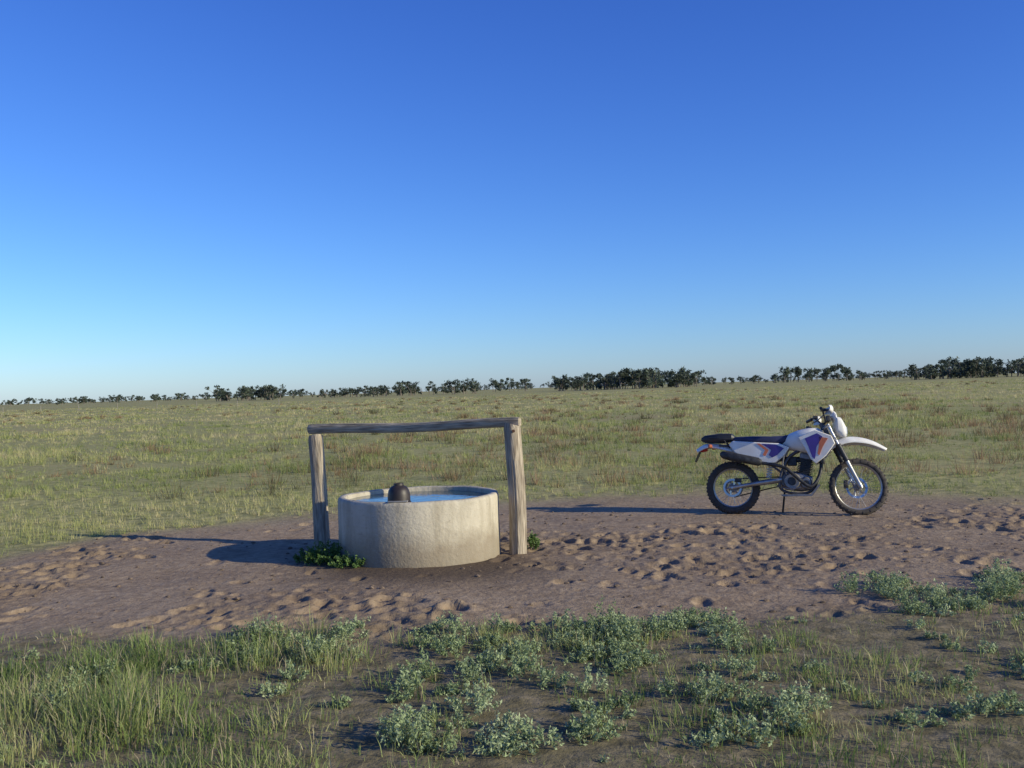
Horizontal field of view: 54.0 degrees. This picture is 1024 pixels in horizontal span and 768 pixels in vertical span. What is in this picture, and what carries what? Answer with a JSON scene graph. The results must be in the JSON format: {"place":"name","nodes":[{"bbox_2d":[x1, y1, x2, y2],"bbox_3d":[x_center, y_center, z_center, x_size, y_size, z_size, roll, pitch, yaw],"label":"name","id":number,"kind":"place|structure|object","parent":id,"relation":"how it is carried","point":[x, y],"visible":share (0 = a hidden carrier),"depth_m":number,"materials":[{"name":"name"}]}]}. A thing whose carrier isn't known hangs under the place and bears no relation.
{"place":"outdoors","nodes":[
{"label":"outdoors","id":0,"kind":"place"},
{"bbox_2d":[0,373,1023,767],"bbox_3d":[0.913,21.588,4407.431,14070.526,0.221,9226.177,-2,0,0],"label":"ground","id":1,"kind":"structure","parent":0,"point":[406,599],"depth_m":8.44,"materials":[{"name":"brown soil"}]},
{"bbox_2d":[0,397,320,412],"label":"wire fence","id":2,"kind":"object","parent":1,"relation":"on","point":[166,404],"visible":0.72,"depth_m":177.35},
{"bbox_2d":[293,539,365,568],"bbox_3d":[-1.692,1.593,9.515,0.988,0.238,0.537,-2,0,41],"label":"trough weed","id":3,"kind":"object","parent":1,"relation":"on","point":[328,556],"visible":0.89,"depth_m":9.40,"materials":[{"name":"green plant"}]},
{"bbox_2d":[307,417,526,554],"bbox_3d":[-1.016,1.121,10.295,2.544,1.521,0.234,-2,0,25],"label":"timber rail frame","id":4,"kind":"object","parent":1,"relation":"on","point":[516,493],"visible":0.91,"depth_m":10.16,"materials":[{"name":"wood"}]},
{"bbox_2d":[338,483,500,567],"bbox_3d":[-0.911,1.331,9.860,1.582,0.845,1.582,-2,0,0],"label":"water trough","id":5,"kind":"object","parent":1,"relation":"on","point":[398,525],"visible":0.99,"depth_m":9.19,"materials":[{"name":"concrete"}]},
{"bbox_2d":[2,370,1020,405],"bbox_3d":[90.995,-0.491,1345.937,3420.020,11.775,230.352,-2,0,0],"label":"tree line","id":6,"kind":"object","parent":1,"relation":"on","point":[486,387],"visible":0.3,"depth_m":1299.90,"materials":[{"name":"green plant"}]},
{"bbox_2d":[0,379,1023,500],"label":"dry grass clumps","id":7,"kind":"object","parent":1,"relation":"on","point":[1013,418],"visible":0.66,"depth_m":27.02,"materials":[{"name":"plant"}]},
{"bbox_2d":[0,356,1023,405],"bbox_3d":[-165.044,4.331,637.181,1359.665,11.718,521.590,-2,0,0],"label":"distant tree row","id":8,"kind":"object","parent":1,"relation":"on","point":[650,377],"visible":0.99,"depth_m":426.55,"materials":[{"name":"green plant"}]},
{"bbox_2d":[0,498,1023,642],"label":"soil clods","id":9,"kind":"object","parent":1,"relation":"on","point":[476,575],"visible":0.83,"depth_m":8.95,"materials":[{"name":"brown soil"}]},
{"bbox_2d":[0,557,1023,767],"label":"saltbush herbs","id":10,"kind":"object","parent":1,"relation":"on","point":[884,586],"visible":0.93,"depth_m":5.54,"materials":[{"name":"green plant"}]},
{"bbox_2d":[527,531,539,549],"bbox_3d":[0.038,1.581,10.484,0.397,0.189,1.222,-2,0,-27],"label":"weed clump","id":11,"kind":"object","parent":1,"relation":"on","point":[532,539],"visible":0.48,"depth_m":9.94,"materials":[{"name":"green plant"}]},
{"bbox_2d":[695,405,888,514],"bbox_3d":[3.323,0.933,12.059,2.228,1.279,0.878,-2,-7,19],"label":"dirt motorcycle","id":12,"kind":"object","parent":1,"relation":"on","point":[817,446],"visible":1,"depth_m":11.94,"materials":[{"name":"plastic"}]},
{"bbox_2d":[0,586,1023,767],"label":"foreground grass","id":13,"kind":"structure","parent":0,"point":[131,711],"depth_m":5.12,"materials":[{"name":"green plant"}]},
{"bbox_2d":[0,378,1023,556],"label":"paddock grass","id":14,"kind":"structure","parent":0,"point":[894,423],"depth_m":30.36,"materials":[{"name":"green plant"}]},
{"bbox_2d":[0,0,1023,404],"label":"sky","id":15,"kind":"structure","parent":0,"point":[313,196],"materials":[{"name":"blue"}]}
]}

